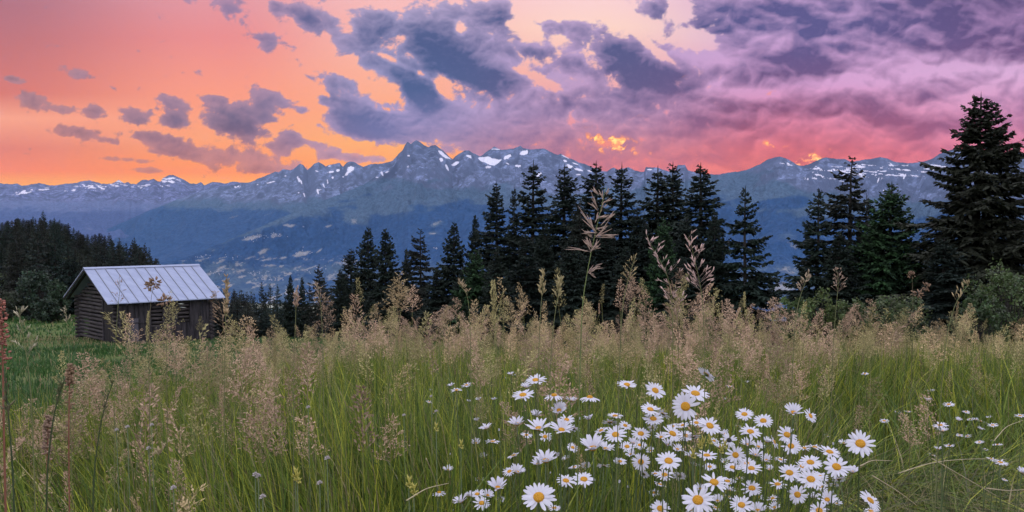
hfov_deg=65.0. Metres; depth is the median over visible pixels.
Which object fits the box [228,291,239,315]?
spruce tree
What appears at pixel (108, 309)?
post
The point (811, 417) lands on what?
daisy
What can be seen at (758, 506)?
daisy
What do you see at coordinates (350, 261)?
spruce tree
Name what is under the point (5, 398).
grass stalk
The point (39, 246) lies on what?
spruce tree
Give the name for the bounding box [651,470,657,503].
daisy
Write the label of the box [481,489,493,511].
daisy
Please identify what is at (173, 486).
clover flower
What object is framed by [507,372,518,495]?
daisy
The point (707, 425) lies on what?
daisy
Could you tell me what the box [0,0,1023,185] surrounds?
sky
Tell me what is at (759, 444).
daisy
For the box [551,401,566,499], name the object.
daisy
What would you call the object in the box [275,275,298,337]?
spruce tree
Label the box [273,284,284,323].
spruce tree
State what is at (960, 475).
straw
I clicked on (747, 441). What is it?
daisy
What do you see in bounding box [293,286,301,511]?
grass stalk
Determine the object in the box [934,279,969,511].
grass stalk
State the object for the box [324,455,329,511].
clover flower
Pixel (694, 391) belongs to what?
daisy
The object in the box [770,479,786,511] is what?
daisy
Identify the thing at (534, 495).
daisy
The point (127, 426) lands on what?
clover flower
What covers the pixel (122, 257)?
spruce tree
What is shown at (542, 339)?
seeding grass
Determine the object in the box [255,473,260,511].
clover flower
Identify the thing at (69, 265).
spruce tree
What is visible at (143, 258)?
spruce tree
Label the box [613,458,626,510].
daisy
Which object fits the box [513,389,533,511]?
daisy
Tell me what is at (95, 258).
spruce tree
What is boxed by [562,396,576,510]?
daisy
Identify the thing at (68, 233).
spruce tree
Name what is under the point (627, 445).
daisy
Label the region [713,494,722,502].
daisy
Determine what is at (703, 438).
rattle flower
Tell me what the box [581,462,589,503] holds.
daisy
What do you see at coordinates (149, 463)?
clover flower
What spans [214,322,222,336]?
spruce tree
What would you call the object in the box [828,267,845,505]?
grass stalk
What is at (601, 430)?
daisy
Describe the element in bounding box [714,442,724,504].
daisy
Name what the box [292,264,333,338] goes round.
spruce tree
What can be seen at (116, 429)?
clover flower
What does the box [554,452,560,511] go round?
daisy
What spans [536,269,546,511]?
grass stalk
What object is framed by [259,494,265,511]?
clover flower
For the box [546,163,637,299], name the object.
spruce tree
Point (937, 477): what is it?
daisy
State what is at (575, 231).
spruce tree
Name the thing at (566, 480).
daisy
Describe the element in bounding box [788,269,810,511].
grass stalk
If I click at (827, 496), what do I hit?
daisy
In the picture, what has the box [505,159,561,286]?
spruce tree
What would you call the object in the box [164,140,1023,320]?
mountain
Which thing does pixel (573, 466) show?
daisy
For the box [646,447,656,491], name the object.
daisy
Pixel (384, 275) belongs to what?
spruce tree
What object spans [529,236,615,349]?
spruce tree
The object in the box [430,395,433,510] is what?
clover flower
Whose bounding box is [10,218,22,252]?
spruce tree
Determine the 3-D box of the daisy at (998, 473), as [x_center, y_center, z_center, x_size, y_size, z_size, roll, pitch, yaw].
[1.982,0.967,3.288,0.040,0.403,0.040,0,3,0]
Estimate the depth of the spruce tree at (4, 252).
108.28 m
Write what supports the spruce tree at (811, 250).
on the ground at (50, 344)
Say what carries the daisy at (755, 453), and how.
on the ground at (50, 344)
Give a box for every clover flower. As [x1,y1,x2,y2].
[115,428,119,511]
[125,425,130,511]
[146,446,151,486]
[150,423,154,511]
[170,485,176,511]
[252,472,257,511]
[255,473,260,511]
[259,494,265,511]
[306,405,310,511]
[317,480,322,511]
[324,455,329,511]
[402,414,405,510]
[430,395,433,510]
[435,410,437,490]
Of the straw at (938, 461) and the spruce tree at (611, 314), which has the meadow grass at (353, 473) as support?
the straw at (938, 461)
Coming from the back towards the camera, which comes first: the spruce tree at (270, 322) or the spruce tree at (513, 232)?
the spruce tree at (270, 322)
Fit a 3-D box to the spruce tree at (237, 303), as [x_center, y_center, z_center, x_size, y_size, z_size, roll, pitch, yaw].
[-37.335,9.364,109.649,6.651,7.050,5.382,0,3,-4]
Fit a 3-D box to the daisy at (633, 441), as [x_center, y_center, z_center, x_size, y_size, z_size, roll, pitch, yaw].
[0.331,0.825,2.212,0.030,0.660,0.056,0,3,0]
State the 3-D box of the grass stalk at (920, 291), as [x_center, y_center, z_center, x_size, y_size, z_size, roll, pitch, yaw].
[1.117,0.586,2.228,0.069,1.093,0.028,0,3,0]
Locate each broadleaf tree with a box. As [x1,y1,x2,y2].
[15,269,52,318]
[47,278,70,320]
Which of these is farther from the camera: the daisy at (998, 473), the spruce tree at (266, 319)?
the spruce tree at (266, 319)
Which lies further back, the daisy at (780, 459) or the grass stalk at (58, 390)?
the daisy at (780, 459)
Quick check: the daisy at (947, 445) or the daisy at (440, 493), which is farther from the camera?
the daisy at (947, 445)
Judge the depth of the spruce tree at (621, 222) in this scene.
54.56 m
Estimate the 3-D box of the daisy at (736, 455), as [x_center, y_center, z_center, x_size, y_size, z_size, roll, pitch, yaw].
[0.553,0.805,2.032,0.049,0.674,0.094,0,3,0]
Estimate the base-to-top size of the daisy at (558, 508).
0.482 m
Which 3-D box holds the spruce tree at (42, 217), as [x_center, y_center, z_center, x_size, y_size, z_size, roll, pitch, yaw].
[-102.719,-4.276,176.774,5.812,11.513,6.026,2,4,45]
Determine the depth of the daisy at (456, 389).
2.33 m
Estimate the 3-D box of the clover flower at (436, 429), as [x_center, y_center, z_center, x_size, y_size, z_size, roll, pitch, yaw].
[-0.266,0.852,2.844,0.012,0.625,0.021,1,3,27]
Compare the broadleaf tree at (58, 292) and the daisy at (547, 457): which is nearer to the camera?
the daisy at (547, 457)
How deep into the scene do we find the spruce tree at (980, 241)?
37.01 m
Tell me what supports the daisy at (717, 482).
on the ground at (50, 344)
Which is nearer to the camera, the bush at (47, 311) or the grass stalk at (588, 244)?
the grass stalk at (588, 244)
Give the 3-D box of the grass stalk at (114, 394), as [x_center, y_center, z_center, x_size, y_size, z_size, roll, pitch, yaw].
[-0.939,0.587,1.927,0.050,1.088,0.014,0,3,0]
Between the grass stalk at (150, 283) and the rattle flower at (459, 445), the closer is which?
the grass stalk at (150, 283)
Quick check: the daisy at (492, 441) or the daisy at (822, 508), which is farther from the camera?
the daisy at (492, 441)
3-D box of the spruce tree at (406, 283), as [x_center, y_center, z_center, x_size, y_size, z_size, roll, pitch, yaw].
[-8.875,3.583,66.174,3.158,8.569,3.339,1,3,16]
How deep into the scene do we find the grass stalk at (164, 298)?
2.01 m
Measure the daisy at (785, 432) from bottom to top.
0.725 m
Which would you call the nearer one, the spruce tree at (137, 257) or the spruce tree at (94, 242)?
the spruce tree at (137, 257)
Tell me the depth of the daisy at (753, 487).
1.94 m
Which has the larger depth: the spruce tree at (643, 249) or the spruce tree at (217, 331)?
the spruce tree at (217, 331)
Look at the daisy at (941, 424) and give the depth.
2.19 m
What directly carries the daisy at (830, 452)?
on the ground at (50, 344)
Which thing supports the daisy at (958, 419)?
on the ground at (50, 344)
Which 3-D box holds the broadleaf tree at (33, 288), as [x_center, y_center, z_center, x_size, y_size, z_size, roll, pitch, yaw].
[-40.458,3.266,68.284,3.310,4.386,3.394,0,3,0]
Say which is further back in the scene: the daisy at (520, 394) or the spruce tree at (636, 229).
the spruce tree at (636, 229)
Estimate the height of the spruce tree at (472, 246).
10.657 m
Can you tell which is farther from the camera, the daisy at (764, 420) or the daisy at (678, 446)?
the daisy at (678, 446)
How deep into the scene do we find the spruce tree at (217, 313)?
117.55 m
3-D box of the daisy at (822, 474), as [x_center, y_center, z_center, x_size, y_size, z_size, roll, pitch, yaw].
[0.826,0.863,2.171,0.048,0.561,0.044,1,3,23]
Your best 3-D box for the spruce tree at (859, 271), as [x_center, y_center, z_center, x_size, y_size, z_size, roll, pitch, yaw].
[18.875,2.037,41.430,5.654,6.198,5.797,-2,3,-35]
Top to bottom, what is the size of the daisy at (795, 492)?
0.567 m
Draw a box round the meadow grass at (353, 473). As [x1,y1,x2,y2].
[0,330,1023,511]
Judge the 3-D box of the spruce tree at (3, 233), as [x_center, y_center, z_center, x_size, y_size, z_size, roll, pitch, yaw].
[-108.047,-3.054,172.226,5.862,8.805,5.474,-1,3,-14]
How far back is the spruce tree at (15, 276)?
93.58 m
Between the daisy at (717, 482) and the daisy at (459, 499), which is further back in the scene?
the daisy at (459, 499)
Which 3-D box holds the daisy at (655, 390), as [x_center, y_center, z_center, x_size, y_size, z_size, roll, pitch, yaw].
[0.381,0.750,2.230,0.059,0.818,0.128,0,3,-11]
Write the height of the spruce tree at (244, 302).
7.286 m
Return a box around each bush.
[0,290,27,320]
[25,297,69,322]
[771,296,813,350]
[792,287,843,352]
[831,296,880,352]
[857,294,941,353]
[947,288,1010,349]
[961,257,1023,351]
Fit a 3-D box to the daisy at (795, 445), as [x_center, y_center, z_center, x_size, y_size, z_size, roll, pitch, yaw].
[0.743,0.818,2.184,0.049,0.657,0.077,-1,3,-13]
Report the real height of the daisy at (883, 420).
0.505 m
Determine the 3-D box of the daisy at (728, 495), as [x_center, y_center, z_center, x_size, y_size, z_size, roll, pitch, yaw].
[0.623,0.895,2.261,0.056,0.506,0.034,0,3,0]
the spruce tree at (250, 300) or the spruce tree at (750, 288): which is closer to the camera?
the spruce tree at (750, 288)
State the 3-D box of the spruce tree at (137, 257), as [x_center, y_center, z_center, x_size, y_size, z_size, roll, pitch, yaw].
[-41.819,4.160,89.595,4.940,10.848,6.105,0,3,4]
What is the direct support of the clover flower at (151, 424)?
on the ground at (50, 344)
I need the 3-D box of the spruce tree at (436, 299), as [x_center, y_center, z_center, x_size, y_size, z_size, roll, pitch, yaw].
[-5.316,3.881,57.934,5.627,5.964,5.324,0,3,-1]
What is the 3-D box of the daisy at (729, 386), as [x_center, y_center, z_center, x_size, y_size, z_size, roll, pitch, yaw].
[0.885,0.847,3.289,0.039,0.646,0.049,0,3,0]
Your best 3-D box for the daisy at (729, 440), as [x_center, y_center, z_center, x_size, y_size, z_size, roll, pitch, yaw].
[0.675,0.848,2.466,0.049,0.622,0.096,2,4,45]
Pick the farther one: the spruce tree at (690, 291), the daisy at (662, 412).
the spruce tree at (690, 291)
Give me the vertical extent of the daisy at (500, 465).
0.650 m
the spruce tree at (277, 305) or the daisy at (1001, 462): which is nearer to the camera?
the daisy at (1001, 462)
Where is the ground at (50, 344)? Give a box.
[0,240,1011,510]
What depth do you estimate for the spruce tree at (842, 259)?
40.65 m
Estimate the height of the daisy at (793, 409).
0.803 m
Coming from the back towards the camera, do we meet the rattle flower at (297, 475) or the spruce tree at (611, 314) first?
the spruce tree at (611, 314)
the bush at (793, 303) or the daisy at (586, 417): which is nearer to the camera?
the daisy at (586, 417)
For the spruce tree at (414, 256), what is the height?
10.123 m
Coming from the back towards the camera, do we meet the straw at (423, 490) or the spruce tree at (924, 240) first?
the spruce tree at (924, 240)
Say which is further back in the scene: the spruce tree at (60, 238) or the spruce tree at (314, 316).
the spruce tree at (60, 238)
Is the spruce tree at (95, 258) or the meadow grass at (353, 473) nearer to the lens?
the meadow grass at (353, 473)
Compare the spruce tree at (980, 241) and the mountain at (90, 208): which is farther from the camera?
the mountain at (90, 208)
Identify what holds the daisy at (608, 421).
on the ground at (50, 344)
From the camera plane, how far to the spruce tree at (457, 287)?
55.92 m
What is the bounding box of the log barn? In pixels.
[63,264,225,343]
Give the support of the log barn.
on the ground at (50, 344)
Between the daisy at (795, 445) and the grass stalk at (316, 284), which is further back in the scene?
the daisy at (795, 445)
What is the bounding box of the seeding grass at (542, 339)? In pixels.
[0,267,1023,511]
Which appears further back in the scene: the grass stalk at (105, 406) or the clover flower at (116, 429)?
the clover flower at (116, 429)
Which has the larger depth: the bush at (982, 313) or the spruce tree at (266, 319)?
the spruce tree at (266, 319)
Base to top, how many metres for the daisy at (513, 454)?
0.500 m
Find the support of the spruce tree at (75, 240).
on the ground at (50, 344)
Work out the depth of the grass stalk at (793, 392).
2.02 m
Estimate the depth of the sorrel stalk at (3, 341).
1.01 m
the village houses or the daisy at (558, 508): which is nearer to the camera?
the daisy at (558, 508)
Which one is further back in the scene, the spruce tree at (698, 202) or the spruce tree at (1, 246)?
the spruce tree at (1, 246)
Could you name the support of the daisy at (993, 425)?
on the ground at (50, 344)
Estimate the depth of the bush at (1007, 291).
23.96 m
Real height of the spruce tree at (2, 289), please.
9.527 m
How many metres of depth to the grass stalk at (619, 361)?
1.61 m
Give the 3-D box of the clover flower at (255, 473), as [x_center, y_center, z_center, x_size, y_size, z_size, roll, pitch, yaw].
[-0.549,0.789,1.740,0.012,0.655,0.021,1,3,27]
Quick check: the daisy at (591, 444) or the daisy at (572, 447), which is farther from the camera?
the daisy at (572, 447)
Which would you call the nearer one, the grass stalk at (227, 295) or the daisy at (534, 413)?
the grass stalk at (227, 295)
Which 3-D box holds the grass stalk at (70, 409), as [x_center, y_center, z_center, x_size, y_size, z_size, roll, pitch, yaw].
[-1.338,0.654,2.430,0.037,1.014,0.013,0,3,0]
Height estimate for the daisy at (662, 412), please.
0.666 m
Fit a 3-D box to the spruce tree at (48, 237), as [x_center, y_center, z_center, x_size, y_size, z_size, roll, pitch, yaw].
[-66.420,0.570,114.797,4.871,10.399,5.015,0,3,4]
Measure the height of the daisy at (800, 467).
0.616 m
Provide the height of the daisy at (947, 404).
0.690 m
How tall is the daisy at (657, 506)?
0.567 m
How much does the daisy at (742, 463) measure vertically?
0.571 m
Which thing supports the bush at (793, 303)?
on the ground at (50, 344)
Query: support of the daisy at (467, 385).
on the ground at (50, 344)
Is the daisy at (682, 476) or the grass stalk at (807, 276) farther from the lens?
the daisy at (682, 476)
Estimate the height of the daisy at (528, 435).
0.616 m
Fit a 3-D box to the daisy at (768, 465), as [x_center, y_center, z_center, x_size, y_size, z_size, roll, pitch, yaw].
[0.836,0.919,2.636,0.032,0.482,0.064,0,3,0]
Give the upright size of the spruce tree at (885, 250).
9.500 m
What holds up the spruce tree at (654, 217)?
on the ground at (50, 344)
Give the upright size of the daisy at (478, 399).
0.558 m
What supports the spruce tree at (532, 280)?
on the ground at (50, 344)
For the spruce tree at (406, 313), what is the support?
on the ground at (50, 344)
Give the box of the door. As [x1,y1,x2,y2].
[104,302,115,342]
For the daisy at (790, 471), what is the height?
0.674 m
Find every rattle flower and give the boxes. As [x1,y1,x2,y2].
[291,466,298,511]
[293,471,301,511]
[405,474,412,511]
[410,482,417,511]
[434,422,438,511]
[458,438,463,506]
[690,447,695,476]
[697,438,702,489]
[701,435,706,485]
[707,433,712,511]
[718,443,723,511]
[722,438,727,511]
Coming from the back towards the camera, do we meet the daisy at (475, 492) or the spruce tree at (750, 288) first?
the spruce tree at (750, 288)
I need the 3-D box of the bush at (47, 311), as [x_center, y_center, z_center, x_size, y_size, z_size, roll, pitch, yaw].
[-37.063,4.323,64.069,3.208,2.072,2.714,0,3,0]
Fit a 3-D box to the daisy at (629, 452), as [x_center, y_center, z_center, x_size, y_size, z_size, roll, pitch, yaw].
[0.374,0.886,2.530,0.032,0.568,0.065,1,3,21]
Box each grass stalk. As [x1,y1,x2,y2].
[0,369,14,511]
[10,306,38,511]
[45,377,65,511]
[60,308,72,511]
[92,378,113,511]
[112,275,123,511]
[144,276,161,511]
[147,438,173,511]
[156,293,172,511]
[221,274,229,511]
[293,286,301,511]
[314,281,329,511]
[458,278,471,511]
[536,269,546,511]
[547,275,563,511]
[566,187,616,511]
[615,253,636,511]
[646,230,686,511]
[684,230,713,511]
[768,389,801,511]
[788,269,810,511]
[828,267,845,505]
[907,271,930,511]
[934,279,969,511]
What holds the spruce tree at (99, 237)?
on the ground at (50, 344)
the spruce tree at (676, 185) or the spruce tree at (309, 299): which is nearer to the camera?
the spruce tree at (676, 185)
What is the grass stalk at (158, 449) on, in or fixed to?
on the ground at (50, 344)
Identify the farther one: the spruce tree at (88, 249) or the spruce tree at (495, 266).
the spruce tree at (88, 249)
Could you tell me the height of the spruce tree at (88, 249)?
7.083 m
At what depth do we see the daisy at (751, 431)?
1.84 m
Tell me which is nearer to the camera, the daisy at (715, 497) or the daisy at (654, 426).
the daisy at (715, 497)
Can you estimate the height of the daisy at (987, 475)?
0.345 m
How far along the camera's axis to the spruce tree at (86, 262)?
103.95 m
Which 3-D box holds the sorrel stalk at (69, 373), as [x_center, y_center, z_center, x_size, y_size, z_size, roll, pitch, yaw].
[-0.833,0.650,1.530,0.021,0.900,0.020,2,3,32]
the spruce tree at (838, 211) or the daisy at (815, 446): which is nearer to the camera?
the daisy at (815, 446)
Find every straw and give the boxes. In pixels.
[406,483,448,500]
[426,458,438,489]
[872,475,916,505]
[898,459,1005,473]
[931,458,995,495]
[986,488,1023,490]
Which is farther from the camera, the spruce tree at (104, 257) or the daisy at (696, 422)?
the spruce tree at (104, 257)
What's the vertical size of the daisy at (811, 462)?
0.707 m
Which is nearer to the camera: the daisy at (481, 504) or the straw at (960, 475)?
the straw at (960, 475)
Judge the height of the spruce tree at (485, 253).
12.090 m
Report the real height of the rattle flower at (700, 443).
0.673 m
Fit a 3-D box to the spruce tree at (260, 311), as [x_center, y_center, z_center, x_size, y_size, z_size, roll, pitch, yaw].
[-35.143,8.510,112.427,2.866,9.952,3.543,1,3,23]
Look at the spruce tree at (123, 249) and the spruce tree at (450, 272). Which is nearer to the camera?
the spruce tree at (450, 272)
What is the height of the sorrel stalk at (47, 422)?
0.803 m
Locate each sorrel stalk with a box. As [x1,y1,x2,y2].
[0,298,11,511]
[41,414,52,511]
[63,363,75,511]
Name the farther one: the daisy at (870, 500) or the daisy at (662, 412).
the daisy at (662, 412)
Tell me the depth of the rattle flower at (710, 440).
2.02 m
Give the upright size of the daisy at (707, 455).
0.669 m
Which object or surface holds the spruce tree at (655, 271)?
on the ground at (50, 344)
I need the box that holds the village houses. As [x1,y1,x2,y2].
[195,226,436,282]
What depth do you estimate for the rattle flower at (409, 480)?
1.62 m
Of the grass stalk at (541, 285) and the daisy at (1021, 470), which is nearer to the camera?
the grass stalk at (541, 285)
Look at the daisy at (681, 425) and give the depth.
2.40 m
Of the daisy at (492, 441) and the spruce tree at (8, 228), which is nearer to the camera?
the daisy at (492, 441)
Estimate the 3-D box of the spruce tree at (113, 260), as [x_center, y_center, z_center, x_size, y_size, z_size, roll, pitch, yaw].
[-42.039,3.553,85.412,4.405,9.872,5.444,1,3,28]
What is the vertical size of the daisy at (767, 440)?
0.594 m
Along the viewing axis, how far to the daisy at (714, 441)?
3.10 m
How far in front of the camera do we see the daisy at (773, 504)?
2.33 m
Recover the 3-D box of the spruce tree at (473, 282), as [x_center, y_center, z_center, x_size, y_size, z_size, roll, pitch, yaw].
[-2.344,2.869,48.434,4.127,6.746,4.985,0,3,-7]
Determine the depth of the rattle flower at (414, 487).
1.62 m
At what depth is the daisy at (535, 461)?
2.07 m
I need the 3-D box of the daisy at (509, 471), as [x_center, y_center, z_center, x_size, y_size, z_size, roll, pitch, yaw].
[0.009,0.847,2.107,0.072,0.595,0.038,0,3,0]
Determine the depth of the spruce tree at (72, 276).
97.30 m
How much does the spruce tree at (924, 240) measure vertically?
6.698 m
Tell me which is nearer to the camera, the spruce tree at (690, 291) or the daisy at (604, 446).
the daisy at (604, 446)
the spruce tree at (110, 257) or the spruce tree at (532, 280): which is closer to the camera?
the spruce tree at (532, 280)
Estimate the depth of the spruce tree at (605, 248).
48.78 m
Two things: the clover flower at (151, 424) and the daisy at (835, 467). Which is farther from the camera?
the clover flower at (151, 424)
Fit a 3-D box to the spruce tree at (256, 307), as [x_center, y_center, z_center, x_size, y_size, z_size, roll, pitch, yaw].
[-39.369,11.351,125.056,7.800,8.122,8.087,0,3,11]
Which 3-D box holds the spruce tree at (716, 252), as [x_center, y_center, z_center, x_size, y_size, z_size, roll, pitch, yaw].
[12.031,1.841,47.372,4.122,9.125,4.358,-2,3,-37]
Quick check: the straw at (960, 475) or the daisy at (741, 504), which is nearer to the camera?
the daisy at (741, 504)
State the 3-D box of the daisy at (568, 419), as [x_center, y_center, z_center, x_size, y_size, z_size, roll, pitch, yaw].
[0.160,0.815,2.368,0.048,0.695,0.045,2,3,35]
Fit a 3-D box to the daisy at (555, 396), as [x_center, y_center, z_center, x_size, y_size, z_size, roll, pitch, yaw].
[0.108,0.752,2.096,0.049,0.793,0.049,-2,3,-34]
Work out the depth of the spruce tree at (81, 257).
112.18 m
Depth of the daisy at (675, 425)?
2.64 m
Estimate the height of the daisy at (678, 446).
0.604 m
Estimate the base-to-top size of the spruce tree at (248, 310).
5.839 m
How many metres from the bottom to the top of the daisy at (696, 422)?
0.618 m
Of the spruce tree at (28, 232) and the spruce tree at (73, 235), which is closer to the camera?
the spruce tree at (28, 232)
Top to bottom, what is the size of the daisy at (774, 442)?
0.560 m
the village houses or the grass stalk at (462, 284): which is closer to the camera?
the grass stalk at (462, 284)
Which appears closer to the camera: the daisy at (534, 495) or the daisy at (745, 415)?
the daisy at (534, 495)
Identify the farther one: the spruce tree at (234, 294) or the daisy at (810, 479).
the spruce tree at (234, 294)
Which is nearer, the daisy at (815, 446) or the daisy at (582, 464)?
the daisy at (815, 446)
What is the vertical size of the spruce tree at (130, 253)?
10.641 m
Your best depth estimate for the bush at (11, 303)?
65.98 m
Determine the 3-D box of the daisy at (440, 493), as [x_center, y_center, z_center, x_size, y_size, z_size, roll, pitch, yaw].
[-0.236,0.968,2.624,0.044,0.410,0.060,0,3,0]
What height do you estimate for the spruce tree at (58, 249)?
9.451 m
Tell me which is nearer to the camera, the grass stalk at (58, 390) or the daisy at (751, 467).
the grass stalk at (58, 390)
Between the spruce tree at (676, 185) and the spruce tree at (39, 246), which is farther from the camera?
the spruce tree at (39, 246)
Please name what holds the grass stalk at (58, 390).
on the ground at (50, 344)
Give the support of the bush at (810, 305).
on the ground at (50, 344)
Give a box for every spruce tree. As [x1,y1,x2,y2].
[0,221,18,262]
[0,222,18,263]
[0,223,7,248]
[0,232,18,292]
[0,243,23,293]
[2,220,28,315]
[2,225,56,317]
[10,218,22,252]
[18,220,34,265]
[23,218,61,313]
[31,239,57,269]
[35,212,58,243]
[38,218,53,247]
[40,221,75,313]
[44,228,59,273]
[50,222,66,263]
[52,222,66,249]
[57,249,79,284]
[58,241,79,313]
[60,224,71,253]
[65,223,72,247]
[67,253,81,313]
[68,227,77,245]
[71,232,79,251]
[71,235,93,259]
[72,233,87,257]
[74,241,103,315]
[76,251,86,270]
[80,237,95,266]
[80,254,91,271]
[92,233,106,266]
[92,234,102,266]
[95,236,110,266]
[103,241,116,266]
[104,242,114,266]
[105,244,120,265]
[107,245,127,266]
[120,246,129,265]
[122,243,129,264]
[126,247,133,262]
[128,244,136,265]
[131,245,145,265]
[136,250,149,265]
[213,299,222,335]
[213,299,230,336]
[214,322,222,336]
[216,306,277,337]
[218,299,245,335]
[226,301,242,318]
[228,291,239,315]
[233,301,260,330]
[236,302,261,329]
[247,292,255,307]
[253,304,261,316]
[255,282,266,320]
[255,309,280,338]
[261,310,282,333]
[263,284,280,325]
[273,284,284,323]
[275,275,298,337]
[288,278,309,337]
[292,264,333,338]
[303,285,313,323]
[314,249,364,337]
[320,269,360,339]
[326,227,380,334]
[349,228,410,336]
[355,274,418,338]
[387,228,440,329]
[397,249,416,311]
[403,269,453,340]
[411,222,468,338]
[428,266,468,342]
[441,249,491,347]
[461,249,532,350]
[462,215,482,271]
[463,182,522,305]
[499,232,553,336]
[503,189,522,278]
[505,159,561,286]
[522,224,563,317]
[528,163,583,285]
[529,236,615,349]
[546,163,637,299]
[551,194,606,310]
[581,225,629,321]
[583,246,656,347]
[603,166,646,274]
[618,208,659,283]
[626,221,655,309]
[627,168,690,263]
[632,217,683,349]
[639,164,753,318]
[643,256,721,350]
[648,163,689,255]
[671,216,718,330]
[696,211,741,338]
[708,186,782,347]
[758,188,848,345]
[774,156,874,333]
[788,231,877,345]
[842,238,883,311]
[844,183,929,330]
[854,195,875,244]
[874,94,1023,331]
[905,236,990,348]
[917,236,938,267]
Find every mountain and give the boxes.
[0,175,241,247]
[107,161,391,264]
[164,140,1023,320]
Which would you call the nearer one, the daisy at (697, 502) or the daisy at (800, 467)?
the daisy at (697, 502)
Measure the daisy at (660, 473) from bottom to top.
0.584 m
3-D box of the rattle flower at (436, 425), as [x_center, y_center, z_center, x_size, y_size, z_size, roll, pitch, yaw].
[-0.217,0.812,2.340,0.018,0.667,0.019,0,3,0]
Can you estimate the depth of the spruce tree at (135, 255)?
93.56 m
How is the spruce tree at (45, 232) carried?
on the ground at (50, 344)
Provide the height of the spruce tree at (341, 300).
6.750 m
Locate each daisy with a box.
[433,491,445,511]
[448,383,455,502]
[452,388,461,511]
[452,493,466,510]
[461,382,480,510]
[470,489,484,511]
[473,496,490,511]
[475,397,482,476]
[479,422,498,494]
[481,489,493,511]
[485,439,498,508]
[487,476,506,511]
[498,428,500,511]
[503,466,517,505]
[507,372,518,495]
[507,415,523,511]
[508,453,517,503]
[511,463,524,511]
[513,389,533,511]
[521,382,530,443]
[521,432,532,473]
[522,483,556,511]
[525,417,549,511]
[526,373,546,508]
[531,409,541,484]
[531,458,542,511]
[532,431,550,511]
[533,449,556,511]
[545,393,563,511]
[548,505,560,511]
[550,417,573,511]
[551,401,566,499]
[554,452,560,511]
[557,474,575,506]
[560,414,573,511]
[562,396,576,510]
[565,425,579,511]
[567,417,580,511]
[568,443,577,511]
[573,472,592,511]
[580,395,599,511]
[580,414,592,509]
[580,433,604,511]
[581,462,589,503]
[595,427,615,506]
[596,440,614,511]
[599,464,609,511]
[602,419,616,509]
[604,425,626,511]
[608,412,622,511]
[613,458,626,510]
[617,380,636,511]
[618,421,630,510]
[619,441,633,502]
[625,449,637,510]
[628,437,638,511]
[631,427,649,509]
[631,453,649,511]
[632,402,660,511]
[633,440,645,500]
[635,382,665,511]
[638,470,649,511]
[642,413,663,511]
[643,409,670,511]
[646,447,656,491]
[648,425,659,496]
[650,500,670,511]
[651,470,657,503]
[655,438,671,501]
[655,451,681,511]
[656,431,665,498]
[656,469,673,509]
[662,425,682,511]
[667,423,679,511]
[672,392,699,511]
[673,444,683,503]
[673,472,685,511]
[675,469,681,509]
[677,422,689,511]
[679,431,691,500]
[681,385,709,511]
[681,485,714,511]
[683,367,714,506]
[684,451,695,481]
[686,434,700,511]
[690,419,702,484]
[696,450,717,511]
[698,417,721,490]
[702,472,726,511]
[705,463,715,505]
[710,438,718,508]
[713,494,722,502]
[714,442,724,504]
[720,432,736,497]
[721,429,728,502]
[722,477,736,505]
[725,445,745,511]
[725,462,740,511]
[726,385,732,428]
[726,485,735,511]
[729,495,752,511]
[735,407,753,511]
[738,457,754,511]
[739,424,761,508]
[739,437,754,511]
[741,460,762,511]
[741,480,761,511]
[749,448,762,500]
[750,436,777,504]
[751,501,765,511]
[752,440,764,482]
[753,414,772,510]
[756,436,773,501]
[760,453,771,511]
[765,464,772,502]
[766,494,776,500]
[769,501,779,511]
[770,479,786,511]
[775,457,786,507]
[777,426,796,511]
[779,402,803,511]
[779,464,800,511]
[781,438,800,511]
[786,408,815,510]
[787,485,807,511]
[795,461,806,510]
[797,468,823,511]
[799,446,809,508]
[799,455,822,495]
[807,444,821,504]
[810,501,828,511]
[812,471,828,507]
[816,480,827,501]
[817,489,838,511]
[818,445,839,511]
[823,456,850,511]
[832,442,838,511]
[832,477,843,511]
[839,439,845,465]
[845,429,875,511]
[846,465,857,511]
[860,490,880,511]
[861,372,867,420]
[879,419,888,511]
[925,398,932,492]
[932,422,948,511]
[935,446,941,511]
[937,427,947,503]
[942,401,954,505]
[944,444,953,511]
[948,417,962,505]
[974,440,983,511]
[984,457,995,503]
[988,423,998,511]
[992,443,1002,510]
[992,459,1007,511]
[1014,414,1023,511]
[1017,466,1023,511]
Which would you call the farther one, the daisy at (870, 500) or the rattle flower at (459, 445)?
the rattle flower at (459, 445)
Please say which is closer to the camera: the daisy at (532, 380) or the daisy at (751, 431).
the daisy at (751, 431)
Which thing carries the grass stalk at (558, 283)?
on the ground at (50, 344)
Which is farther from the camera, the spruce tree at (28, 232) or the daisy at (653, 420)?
the spruce tree at (28, 232)
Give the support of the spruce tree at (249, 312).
on the ground at (50, 344)
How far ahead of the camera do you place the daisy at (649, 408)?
1.99 m
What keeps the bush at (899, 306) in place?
on the ground at (50, 344)
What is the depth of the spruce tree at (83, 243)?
177.15 m
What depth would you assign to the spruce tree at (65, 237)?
195.43 m
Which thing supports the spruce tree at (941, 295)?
on the ground at (50, 344)
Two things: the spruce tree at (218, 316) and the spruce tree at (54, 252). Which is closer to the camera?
the spruce tree at (54, 252)
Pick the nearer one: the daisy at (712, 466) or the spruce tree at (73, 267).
the daisy at (712, 466)
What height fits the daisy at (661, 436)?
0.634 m
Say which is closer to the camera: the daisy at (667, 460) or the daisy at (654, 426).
the daisy at (667, 460)
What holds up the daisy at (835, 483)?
on the ground at (50, 344)

